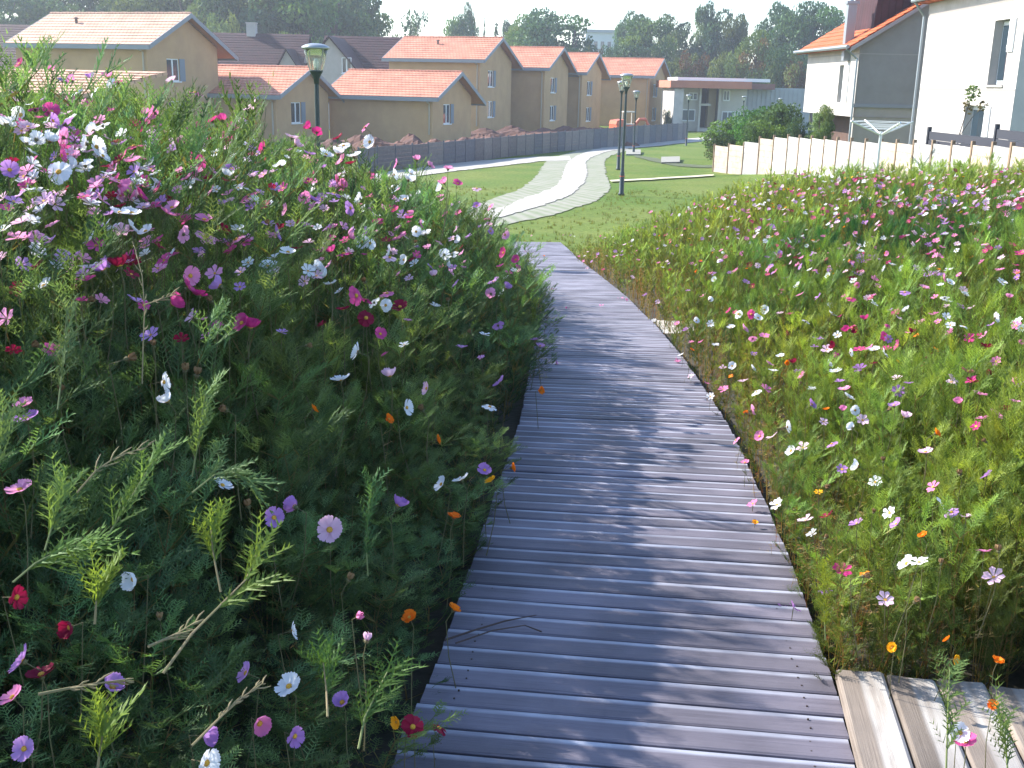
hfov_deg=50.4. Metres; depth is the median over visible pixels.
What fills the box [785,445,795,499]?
cosmos flower
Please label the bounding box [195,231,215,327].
cosmos flower
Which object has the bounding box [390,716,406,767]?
orange flower
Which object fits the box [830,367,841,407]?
cosmos flower
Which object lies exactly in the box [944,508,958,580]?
cosmos flower
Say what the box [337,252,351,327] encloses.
cosmos flower
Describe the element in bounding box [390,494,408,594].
cosmos flower
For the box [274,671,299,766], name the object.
cosmos flower
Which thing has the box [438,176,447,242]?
cosmos flower
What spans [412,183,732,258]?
grass
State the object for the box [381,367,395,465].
cosmos flower
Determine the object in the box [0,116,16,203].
cosmos flower
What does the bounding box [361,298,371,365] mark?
cosmos flower
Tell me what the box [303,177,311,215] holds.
cosmos flower
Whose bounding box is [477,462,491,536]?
cosmos flower
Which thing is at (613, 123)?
digger
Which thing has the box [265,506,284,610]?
cosmos flower
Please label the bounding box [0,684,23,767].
cosmos flower
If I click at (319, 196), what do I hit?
cosmos flower
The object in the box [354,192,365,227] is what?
cosmos flower
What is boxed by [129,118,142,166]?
cosmos flower
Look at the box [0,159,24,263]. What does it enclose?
cosmos flower
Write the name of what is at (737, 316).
cosmos flower
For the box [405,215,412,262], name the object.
cosmos flower
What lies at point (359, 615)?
cosmos flower
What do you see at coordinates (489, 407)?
cosmos flower
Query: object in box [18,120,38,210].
cosmos flower
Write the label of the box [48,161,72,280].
cosmos flower
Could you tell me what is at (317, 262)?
cosmos flower
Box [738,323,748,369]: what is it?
cosmos flower
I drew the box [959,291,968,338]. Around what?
cosmos flower
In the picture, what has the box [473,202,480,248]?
cosmos flower
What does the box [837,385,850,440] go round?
cosmos flower
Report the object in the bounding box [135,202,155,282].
cosmos flower
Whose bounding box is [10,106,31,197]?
cosmos flower
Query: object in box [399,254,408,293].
cosmos flower
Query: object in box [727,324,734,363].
cosmos flower
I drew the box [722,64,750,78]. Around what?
tree
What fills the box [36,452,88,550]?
cosmos plant
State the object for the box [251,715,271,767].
cosmos flower
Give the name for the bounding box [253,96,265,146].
cosmos flower
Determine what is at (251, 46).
red roofed house
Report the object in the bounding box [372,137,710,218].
path
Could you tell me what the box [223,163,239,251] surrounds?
cosmos flower
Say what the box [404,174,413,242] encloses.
cosmos flower
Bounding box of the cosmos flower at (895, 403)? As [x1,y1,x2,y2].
[886,401,899,456]
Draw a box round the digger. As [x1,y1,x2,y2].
[609,111,654,138]
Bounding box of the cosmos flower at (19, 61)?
[14,57,27,96]
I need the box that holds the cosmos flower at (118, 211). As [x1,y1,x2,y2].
[110,206,130,304]
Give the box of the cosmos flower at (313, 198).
[307,195,320,251]
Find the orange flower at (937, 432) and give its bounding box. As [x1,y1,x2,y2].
[924,428,940,485]
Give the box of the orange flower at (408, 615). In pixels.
[401,609,415,711]
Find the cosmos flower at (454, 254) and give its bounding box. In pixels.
[449,251,457,303]
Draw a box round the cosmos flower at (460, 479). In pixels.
[452,472,467,566]
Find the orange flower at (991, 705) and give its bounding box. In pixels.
[985,699,996,767]
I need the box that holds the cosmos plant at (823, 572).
[804,545,839,639]
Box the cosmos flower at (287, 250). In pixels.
[279,246,295,334]
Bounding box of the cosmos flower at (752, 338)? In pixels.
[747,336,756,376]
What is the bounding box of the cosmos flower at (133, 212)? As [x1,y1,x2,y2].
[122,206,141,302]
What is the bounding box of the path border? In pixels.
[470,148,625,226]
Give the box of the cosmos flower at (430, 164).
[426,161,434,209]
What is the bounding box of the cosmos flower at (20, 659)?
[6,644,42,767]
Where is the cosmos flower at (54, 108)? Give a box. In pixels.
[42,102,60,151]
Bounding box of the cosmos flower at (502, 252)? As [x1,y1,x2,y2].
[499,246,509,309]
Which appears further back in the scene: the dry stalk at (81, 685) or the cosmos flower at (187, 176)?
the cosmos flower at (187, 176)
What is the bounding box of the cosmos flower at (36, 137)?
[29,130,45,205]
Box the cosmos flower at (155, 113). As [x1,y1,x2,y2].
[148,105,163,170]
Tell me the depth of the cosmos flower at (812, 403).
4.58 m
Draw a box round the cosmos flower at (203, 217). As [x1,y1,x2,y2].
[195,213,212,308]
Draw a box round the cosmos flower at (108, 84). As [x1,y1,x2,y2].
[106,78,118,102]
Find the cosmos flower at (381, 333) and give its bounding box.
[375,327,386,390]
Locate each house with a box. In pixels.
[0,24,30,70]
[3,12,238,139]
[207,64,343,141]
[212,22,311,65]
[277,48,305,65]
[305,35,364,128]
[324,35,402,68]
[328,68,485,142]
[381,36,523,131]
[510,46,578,130]
[567,52,610,127]
[599,57,670,125]
[793,0,929,165]
[906,0,1023,161]
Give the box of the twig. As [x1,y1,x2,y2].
[444,615,541,643]
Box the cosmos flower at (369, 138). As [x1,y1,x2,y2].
[363,134,375,195]
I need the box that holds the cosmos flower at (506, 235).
[502,231,509,265]
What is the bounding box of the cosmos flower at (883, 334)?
[879,331,886,374]
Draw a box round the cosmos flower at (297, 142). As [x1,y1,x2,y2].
[289,138,303,201]
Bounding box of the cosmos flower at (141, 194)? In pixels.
[129,187,151,284]
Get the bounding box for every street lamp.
[302,43,329,150]
[616,81,623,169]
[618,73,633,194]
[632,91,639,151]
[685,94,691,145]
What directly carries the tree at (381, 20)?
on the ground at (513, 176)
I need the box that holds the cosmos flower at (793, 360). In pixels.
[786,358,795,408]
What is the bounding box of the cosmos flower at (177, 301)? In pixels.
[158,291,186,415]
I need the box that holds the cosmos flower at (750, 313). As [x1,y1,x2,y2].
[747,309,754,350]
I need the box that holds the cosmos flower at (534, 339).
[530,337,537,390]
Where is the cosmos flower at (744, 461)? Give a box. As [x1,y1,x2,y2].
[740,459,748,486]
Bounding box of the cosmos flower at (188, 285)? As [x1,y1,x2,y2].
[176,276,197,394]
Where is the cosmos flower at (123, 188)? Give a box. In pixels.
[120,184,134,289]
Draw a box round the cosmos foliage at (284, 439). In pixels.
[0,29,566,767]
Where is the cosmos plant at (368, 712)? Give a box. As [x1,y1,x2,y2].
[350,638,425,748]
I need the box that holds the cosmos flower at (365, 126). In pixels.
[362,124,370,179]
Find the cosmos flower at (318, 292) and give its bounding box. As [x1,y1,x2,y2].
[311,264,322,335]
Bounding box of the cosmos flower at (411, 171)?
[408,169,415,200]
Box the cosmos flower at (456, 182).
[453,179,462,233]
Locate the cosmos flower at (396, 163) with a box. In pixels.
[394,158,403,213]
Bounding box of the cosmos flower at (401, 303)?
[391,299,406,383]
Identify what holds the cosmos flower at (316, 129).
attached to the cosmos foliage at (284, 439)
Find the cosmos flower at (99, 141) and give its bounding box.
[85,135,110,246]
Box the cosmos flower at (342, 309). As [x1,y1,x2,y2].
[336,305,349,384]
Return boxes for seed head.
[31,340,57,448]
[57,384,76,484]
[71,284,86,377]
[80,296,104,393]
[109,352,136,483]
[150,339,156,440]
[156,611,173,704]
[181,363,197,479]
[193,366,201,489]
[206,295,218,389]
[218,404,241,520]
[244,499,252,603]
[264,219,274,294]
[296,342,313,418]
[341,572,354,679]
[361,277,371,350]
[418,404,428,496]
[445,297,449,355]
[467,329,474,389]
[768,445,779,498]
[818,484,829,553]
[819,534,828,581]
[850,572,870,658]
[868,508,875,566]
[880,456,885,492]
[898,596,920,682]
[927,558,943,630]
[952,469,962,537]
[977,544,1001,637]
[981,438,992,495]
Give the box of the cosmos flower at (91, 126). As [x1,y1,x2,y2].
[85,122,99,174]
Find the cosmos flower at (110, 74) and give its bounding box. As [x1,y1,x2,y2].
[101,72,111,111]
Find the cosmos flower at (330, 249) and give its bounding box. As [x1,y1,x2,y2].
[323,244,334,330]
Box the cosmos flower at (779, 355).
[775,353,783,387]
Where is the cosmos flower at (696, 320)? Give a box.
[693,317,699,353]
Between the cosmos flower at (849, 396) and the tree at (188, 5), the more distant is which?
the tree at (188, 5)
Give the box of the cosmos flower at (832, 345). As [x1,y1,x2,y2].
[828,340,840,364]
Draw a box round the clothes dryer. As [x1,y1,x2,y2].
[850,119,913,169]
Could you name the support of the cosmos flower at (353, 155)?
attached to the cosmos foliage at (284, 439)
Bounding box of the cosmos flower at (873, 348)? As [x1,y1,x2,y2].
[868,346,879,373]
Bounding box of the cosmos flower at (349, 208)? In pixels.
[342,200,354,270]
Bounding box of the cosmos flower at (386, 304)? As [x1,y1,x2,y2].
[380,298,392,357]
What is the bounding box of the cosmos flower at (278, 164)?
[272,159,284,218]
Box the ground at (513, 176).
[225,113,861,279]
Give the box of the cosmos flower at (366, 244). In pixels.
[357,234,368,305]
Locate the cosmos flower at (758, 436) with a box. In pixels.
[754,430,763,488]
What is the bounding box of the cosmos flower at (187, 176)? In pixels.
[180,172,195,243]
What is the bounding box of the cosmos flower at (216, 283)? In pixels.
[209,275,232,387]
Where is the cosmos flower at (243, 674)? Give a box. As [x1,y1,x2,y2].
[236,661,259,767]
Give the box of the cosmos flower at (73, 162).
[68,156,87,188]
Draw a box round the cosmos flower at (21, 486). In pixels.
[4,479,31,609]
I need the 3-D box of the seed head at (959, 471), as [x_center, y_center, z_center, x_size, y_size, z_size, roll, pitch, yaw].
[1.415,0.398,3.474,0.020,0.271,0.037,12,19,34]
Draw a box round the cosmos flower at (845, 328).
[840,325,848,364]
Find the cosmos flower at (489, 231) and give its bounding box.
[487,227,493,254]
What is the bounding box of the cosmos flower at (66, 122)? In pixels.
[59,117,75,204]
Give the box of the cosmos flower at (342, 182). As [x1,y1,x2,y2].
[337,178,346,231]
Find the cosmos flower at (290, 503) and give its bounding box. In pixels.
[283,495,306,606]
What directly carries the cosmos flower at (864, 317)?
on the cosmos foliage at (998, 512)
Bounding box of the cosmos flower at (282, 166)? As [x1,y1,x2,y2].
[278,160,286,220]
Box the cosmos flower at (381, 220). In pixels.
[372,218,383,292]
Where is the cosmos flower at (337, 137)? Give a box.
[332,133,342,198]
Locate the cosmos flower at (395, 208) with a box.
[391,205,397,247]
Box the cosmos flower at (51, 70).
[47,65,57,125]
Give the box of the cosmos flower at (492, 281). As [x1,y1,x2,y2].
[487,277,497,344]
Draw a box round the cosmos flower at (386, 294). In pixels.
[380,291,393,363]
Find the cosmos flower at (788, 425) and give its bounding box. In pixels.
[777,420,790,485]
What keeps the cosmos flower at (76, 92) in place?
attached to the cosmos foliage at (284, 439)
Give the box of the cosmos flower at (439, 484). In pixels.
[434,475,450,559]
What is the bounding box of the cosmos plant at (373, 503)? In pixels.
[353,466,393,575]
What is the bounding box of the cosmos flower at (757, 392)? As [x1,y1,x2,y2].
[750,390,761,439]
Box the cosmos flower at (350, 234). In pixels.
[338,228,354,300]
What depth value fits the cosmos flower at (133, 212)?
3.68 m
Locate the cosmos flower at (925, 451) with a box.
[917,447,932,517]
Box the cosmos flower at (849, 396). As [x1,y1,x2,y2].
[843,392,853,445]
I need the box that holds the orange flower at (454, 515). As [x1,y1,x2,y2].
[446,512,460,606]
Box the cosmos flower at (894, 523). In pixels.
[887,517,903,581]
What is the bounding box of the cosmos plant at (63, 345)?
[48,288,87,409]
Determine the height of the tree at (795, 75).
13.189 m
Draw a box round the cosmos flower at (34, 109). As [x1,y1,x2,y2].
[29,107,43,172]
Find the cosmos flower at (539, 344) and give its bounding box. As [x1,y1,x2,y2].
[537,342,544,383]
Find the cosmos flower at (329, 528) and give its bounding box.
[317,515,342,648]
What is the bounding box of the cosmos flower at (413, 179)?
[410,175,417,236]
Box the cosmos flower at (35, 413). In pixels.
[11,409,37,538]
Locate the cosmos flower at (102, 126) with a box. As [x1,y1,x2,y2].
[96,122,109,192]
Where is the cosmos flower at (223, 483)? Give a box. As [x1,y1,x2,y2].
[215,478,233,578]
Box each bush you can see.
[662,109,671,123]
[699,116,742,149]
[704,132,740,162]
[724,105,777,145]
[735,118,787,159]
[744,100,804,163]
[783,115,812,155]
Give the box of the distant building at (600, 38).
[579,29,615,56]
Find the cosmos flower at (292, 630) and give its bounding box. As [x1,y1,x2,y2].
[278,621,297,714]
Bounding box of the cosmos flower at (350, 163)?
[345,160,355,223]
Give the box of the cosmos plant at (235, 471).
[191,447,285,513]
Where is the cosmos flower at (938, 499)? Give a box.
[932,497,943,571]
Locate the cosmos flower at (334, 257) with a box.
[328,224,338,286]
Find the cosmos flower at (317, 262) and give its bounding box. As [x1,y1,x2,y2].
[310,259,323,341]
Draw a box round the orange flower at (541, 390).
[535,386,544,428]
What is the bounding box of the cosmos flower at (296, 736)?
[284,726,304,767]
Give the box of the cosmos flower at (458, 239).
[454,235,467,290]
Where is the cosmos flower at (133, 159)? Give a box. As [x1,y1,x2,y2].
[123,155,139,240]
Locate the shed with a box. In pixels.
[0,69,167,125]
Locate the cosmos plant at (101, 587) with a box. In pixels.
[66,540,126,623]
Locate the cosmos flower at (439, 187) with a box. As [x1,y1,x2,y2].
[435,182,449,249]
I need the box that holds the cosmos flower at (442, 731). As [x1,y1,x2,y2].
[432,724,447,767]
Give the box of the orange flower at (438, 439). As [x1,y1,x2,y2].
[426,434,441,513]
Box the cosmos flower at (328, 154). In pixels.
[320,148,333,222]
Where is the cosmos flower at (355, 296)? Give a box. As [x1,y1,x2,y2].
[346,286,361,380]
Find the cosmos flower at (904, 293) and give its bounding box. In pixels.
[900,291,910,325]
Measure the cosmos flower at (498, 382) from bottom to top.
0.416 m
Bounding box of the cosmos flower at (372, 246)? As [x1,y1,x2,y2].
[366,239,375,295]
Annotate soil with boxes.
[0,231,1023,767]
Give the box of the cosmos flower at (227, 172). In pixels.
[222,168,233,214]
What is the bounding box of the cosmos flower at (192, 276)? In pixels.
[183,266,200,365]
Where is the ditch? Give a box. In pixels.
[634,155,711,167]
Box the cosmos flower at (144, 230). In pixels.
[137,224,158,312]
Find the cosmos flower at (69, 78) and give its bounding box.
[66,74,77,115]
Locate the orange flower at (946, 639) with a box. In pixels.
[934,636,953,700]
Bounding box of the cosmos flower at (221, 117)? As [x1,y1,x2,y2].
[217,113,226,188]
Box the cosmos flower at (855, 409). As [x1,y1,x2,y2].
[850,405,859,421]
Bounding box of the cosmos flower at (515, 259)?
[511,255,518,302]
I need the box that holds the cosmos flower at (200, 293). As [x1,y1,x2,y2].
[192,289,207,366]
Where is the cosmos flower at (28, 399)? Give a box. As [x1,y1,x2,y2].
[12,396,42,496]
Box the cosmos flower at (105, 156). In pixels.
[93,147,109,236]
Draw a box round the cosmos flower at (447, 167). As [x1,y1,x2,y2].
[444,165,453,221]
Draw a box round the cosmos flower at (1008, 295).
[1003,293,1012,323]
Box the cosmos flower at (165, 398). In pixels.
[156,390,175,496]
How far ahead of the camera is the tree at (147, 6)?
136.06 m
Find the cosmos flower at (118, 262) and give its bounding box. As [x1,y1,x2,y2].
[107,254,132,389]
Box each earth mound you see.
[305,134,424,158]
[389,133,469,154]
[445,133,521,147]
[471,125,555,136]
[532,125,608,138]
[612,137,639,145]
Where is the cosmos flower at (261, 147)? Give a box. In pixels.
[258,142,271,169]
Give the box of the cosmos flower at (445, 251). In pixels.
[439,248,449,303]
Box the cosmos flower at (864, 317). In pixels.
[860,314,867,346]
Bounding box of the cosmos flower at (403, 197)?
[399,195,408,239]
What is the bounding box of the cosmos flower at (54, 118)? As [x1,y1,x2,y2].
[43,112,59,161]
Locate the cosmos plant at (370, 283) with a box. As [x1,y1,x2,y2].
[361,250,377,298]
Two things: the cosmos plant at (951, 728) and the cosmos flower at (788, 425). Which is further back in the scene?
the cosmos flower at (788, 425)
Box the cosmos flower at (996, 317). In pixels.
[985,312,999,353]
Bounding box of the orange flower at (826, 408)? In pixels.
[822,407,828,460]
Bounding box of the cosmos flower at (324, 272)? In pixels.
[319,267,334,341]
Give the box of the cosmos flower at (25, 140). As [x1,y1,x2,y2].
[19,136,35,214]
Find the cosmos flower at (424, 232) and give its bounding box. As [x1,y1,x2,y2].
[421,229,430,288]
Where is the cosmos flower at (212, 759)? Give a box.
[191,748,220,767]
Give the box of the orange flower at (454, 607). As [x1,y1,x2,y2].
[446,602,460,687]
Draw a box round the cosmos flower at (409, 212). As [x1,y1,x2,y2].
[403,210,413,264]
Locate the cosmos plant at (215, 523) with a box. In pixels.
[186,496,235,591]
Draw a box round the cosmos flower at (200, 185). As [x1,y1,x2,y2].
[188,152,202,223]
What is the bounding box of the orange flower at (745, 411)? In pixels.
[740,410,747,455]
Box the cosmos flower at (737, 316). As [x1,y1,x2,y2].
[735,310,742,338]
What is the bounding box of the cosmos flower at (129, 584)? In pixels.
[120,572,148,697]
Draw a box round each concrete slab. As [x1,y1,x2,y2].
[626,149,640,155]
[661,156,679,163]
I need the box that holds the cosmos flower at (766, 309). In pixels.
[760,305,768,352]
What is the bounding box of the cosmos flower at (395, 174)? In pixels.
[386,169,397,231]
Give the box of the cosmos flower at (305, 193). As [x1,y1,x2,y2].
[298,190,310,256]
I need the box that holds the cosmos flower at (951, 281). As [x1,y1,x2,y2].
[945,278,954,309]
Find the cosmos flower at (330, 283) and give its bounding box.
[325,279,336,351]
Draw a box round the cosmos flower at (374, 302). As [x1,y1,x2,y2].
[369,298,379,358]
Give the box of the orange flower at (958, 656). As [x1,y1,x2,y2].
[943,655,959,702]
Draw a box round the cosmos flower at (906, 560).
[893,554,915,641]
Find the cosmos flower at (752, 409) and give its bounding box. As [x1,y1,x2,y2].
[744,404,754,455]
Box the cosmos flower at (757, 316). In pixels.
[754,313,762,350]
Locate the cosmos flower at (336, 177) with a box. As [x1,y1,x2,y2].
[327,175,338,233]
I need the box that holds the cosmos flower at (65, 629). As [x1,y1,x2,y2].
[56,621,82,737]
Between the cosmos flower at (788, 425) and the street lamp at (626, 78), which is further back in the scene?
the street lamp at (626, 78)
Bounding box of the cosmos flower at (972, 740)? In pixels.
[954,732,976,767]
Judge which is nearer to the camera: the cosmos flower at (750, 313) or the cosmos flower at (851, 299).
the cosmos flower at (851, 299)
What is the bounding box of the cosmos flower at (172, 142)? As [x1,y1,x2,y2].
[163,137,175,190]
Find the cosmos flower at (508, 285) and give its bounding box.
[502,282,511,342]
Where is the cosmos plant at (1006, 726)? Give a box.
[982,674,1020,767]
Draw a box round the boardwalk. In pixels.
[392,242,854,767]
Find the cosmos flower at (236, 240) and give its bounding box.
[232,235,245,337]
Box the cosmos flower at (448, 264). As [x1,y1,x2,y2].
[440,256,450,305]
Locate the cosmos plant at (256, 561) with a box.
[162,511,294,673]
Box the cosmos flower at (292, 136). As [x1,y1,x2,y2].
[285,133,297,205]
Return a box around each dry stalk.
[38,671,133,695]
[76,440,155,492]
[132,241,147,383]
[144,287,180,304]
[147,611,203,647]
[191,675,270,746]
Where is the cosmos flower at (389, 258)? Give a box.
[383,255,396,314]
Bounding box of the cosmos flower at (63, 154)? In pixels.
[48,146,73,237]
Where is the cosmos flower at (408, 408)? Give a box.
[397,399,413,483]
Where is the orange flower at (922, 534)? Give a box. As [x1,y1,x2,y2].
[917,531,926,607]
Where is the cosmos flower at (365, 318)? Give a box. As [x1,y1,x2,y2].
[357,310,373,395]
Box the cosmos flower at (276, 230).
[264,225,283,314]
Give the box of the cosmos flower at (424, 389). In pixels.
[422,381,434,448]
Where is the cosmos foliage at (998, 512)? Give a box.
[572,152,1023,698]
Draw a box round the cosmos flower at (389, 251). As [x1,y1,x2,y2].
[386,244,399,323]
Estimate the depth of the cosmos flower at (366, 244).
5.44 m
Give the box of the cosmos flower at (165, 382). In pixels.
[150,371,170,470]
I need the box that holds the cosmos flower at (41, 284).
[34,277,60,374]
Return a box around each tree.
[0,0,66,24]
[5,0,98,21]
[59,0,136,11]
[99,0,185,11]
[163,0,242,32]
[193,0,315,35]
[206,10,244,32]
[235,0,342,43]
[291,0,381,37]
[329,0,393,36]
[349,1,391,36]
[401,7,428,35]
[443,13,479,35]
[458,2,475,35]
[493,21,498,36]
[501,18,511,42]
[504,13,539,45]
[507,6,596,51]
[565,43,586,51]
[585,45,603,56]
[601,45,619,56]
[612,10,638,55]
[613,14,678,64]
[630,13,652,57]
[650,13,692,68]
[664,57,688,87]
[678,49,710,77]
[688,0,719,76]
[695,8,735,77]
[707,49,736,77]
[714,12,750,72]
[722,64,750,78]
[734,29,773,83]
[753,0,797,78]
[762,46,801,87]
[768,0,822,88]
[782,60,806,88]
[788,0,844,121]
[809,103,835,146]
[959,85,988,134]
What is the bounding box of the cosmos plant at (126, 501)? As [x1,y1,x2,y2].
[100,431,188,540]
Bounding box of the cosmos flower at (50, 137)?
[44,130,59,236]
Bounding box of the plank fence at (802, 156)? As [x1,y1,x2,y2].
[712,134,1023,180]
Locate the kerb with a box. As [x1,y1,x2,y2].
[610,174,713,180]
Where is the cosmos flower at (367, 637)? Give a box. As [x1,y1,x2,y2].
[363,632,371,750]
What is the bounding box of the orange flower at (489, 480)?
[484,476,496,555]
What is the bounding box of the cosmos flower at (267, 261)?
[258,259,276,348]
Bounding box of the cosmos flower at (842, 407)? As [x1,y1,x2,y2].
[839,405,846,451]
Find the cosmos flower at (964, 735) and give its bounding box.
[950,721,969,767]
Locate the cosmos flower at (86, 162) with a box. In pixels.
[78,159,93,206]
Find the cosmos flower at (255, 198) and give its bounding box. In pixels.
[248,195,259,276]
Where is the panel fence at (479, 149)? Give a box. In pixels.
[357,122,688,171]
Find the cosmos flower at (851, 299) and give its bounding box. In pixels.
[846,297,855,333]
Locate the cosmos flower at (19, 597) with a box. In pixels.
[2,584,28,696]
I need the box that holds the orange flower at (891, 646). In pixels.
[886,642,896,698]
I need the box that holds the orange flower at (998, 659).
[990,655,1003,698]
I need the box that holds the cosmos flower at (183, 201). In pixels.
[178,163,196,245]
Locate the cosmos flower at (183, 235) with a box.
[178,225,192,314]
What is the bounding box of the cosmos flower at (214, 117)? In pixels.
[208,116,217,165]
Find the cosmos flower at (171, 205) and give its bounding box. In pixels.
[164,200,178,287]
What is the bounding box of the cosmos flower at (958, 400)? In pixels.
[953,397,962,454]
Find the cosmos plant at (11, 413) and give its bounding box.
[0,381,33,464]
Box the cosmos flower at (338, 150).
[333,146,344,227]
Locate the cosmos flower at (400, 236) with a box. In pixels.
[392,231,405,311]
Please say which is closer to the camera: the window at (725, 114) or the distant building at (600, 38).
the window at (725, 114)
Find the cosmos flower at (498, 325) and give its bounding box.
[492,321,503,380]
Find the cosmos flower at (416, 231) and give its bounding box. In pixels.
[411,226,421,275]
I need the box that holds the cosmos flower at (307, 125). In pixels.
[303,120,316,188]
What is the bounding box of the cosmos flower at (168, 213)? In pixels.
[161,207,175,265]
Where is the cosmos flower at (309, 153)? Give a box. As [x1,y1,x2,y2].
[304,150,315,205]
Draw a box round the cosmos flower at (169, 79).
[165,76,175,98]
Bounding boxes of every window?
[166,58,181,82]
[291,102,302,123]
[341,57,351,73]
[443,104,451,124]
[487,101,493,117]
[488,70,493,87]
[550,78,553,92]
[550,106,554,120]
[586,107,589,121]
[587,81,590,95]
[682,109,695,120]
[689,92,697,99]
[721,111,733,121]
[723,90,729,100]
[970,106,984,136]
[984,21,1009,86]
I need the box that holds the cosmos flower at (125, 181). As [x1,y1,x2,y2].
[118,178,134,242]
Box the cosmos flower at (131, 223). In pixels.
[122,219,140,302]
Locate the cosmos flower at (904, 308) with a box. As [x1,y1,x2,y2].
[900,305,909,345]
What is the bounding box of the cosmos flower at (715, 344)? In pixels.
[711,343,718,379]
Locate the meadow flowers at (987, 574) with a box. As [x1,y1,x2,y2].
[569,166,1023,656]
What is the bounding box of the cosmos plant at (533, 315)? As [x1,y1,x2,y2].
[530,298,538,323]
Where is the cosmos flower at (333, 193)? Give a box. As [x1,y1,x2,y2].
[326,192,341,241]
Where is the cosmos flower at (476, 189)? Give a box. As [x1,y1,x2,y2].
[472,188,480,235]
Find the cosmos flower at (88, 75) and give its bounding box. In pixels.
[85,72,94,134]
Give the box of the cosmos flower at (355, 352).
[350,341,369,439]
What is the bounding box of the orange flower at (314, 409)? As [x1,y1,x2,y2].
[304,404,318,479]
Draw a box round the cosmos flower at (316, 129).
[312,126,322,176]
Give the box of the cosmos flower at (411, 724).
[401,714,423,767]
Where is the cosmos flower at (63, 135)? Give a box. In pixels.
[58,127,74,227]
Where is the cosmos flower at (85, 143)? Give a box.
[80,134,98,222]
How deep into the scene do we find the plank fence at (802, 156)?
38.96 m
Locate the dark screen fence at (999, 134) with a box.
[925,124,1023,164]
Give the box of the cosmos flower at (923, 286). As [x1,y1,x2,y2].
[920,284,928,317]
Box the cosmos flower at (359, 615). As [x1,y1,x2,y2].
[351,611,364,714]
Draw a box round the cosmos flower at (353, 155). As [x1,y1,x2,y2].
[347,151,360,219]
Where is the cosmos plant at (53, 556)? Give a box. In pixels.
[12,520,139,582]
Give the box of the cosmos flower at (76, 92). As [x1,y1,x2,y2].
[71,89,83,133]
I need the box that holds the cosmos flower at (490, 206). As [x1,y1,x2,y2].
[488,204,494,245]
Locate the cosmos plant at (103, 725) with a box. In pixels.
[70,681,147,767]
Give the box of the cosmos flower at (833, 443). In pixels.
[823,441,837,496]
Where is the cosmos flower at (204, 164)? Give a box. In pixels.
[193,154,207,244]
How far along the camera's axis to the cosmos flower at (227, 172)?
4.70 m
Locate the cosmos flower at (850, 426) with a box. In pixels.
[842,422,857,482]
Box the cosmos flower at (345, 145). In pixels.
[339,143,349,206]
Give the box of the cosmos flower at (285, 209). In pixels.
[282,203,294,257]
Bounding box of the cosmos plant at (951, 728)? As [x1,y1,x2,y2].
[928,650,973,767]
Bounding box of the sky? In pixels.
[0,0,854,64]
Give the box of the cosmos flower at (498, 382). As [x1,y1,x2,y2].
[492,375,507,452]
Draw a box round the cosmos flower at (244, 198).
[241,191,258,282]
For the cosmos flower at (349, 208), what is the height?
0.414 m
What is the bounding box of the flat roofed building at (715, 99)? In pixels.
[656,77,809,132]
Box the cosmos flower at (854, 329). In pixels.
[851,326,861,370]
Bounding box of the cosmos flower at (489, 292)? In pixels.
[485,287,495,332]
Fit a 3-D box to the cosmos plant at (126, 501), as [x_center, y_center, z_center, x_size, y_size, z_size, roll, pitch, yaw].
[-0.744,0.194,2.169,0.111,0.189,0.206,15,21,41]
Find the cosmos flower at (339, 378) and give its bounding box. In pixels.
[331,373,349,476]
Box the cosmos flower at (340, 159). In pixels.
[335,153,348,228]
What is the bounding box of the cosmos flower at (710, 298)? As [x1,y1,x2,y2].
[704,296,712,335]
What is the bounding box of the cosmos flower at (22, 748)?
[10,735,33,767]
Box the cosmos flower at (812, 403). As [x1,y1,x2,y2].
[803,398,816,456]
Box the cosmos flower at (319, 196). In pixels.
[317,193,325,235]
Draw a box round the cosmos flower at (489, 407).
[482,404,496,469]
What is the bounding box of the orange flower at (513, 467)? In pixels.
[501,462,515,523]
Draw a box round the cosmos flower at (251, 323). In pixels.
[243,317,260,430]
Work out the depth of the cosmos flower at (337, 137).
6.33 m
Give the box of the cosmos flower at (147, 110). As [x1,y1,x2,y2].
[141,107,150,124]
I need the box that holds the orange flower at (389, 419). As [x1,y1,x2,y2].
[380,413,393,493]
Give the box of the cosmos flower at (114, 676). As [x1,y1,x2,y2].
[104,672,124,767]
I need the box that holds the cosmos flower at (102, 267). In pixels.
[91,257,113,372]
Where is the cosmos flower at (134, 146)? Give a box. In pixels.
[125,144,145,232]
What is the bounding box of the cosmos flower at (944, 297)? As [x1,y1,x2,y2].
[939,296,949,330]
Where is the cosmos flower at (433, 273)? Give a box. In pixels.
[429,270,436,328]
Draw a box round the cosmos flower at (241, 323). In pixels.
[233,313,250,415]
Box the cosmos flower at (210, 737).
[189,726,218,767]
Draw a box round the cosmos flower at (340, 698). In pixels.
[332,690,349,767]
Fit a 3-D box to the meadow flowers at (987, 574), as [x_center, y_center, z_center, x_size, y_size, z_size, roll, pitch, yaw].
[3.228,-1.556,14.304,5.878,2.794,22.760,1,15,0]
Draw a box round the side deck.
[835,669,1023,767]
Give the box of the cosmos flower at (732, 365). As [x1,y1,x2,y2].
[728,361,735,406]
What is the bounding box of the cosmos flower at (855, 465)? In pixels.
[847,459,868,533]
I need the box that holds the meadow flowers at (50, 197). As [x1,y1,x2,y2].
[0,90,531,408]
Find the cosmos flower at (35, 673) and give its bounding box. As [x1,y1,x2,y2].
[24,662,54,767]
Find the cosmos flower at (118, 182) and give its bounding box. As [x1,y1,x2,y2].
[110,178,122,241]
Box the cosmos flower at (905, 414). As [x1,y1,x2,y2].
[893,410,911,472]
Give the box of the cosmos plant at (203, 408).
[186,367,230,476]
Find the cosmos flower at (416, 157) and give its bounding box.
[413,155,419,214]
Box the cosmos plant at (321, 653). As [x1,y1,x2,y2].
[297,627,347,717]

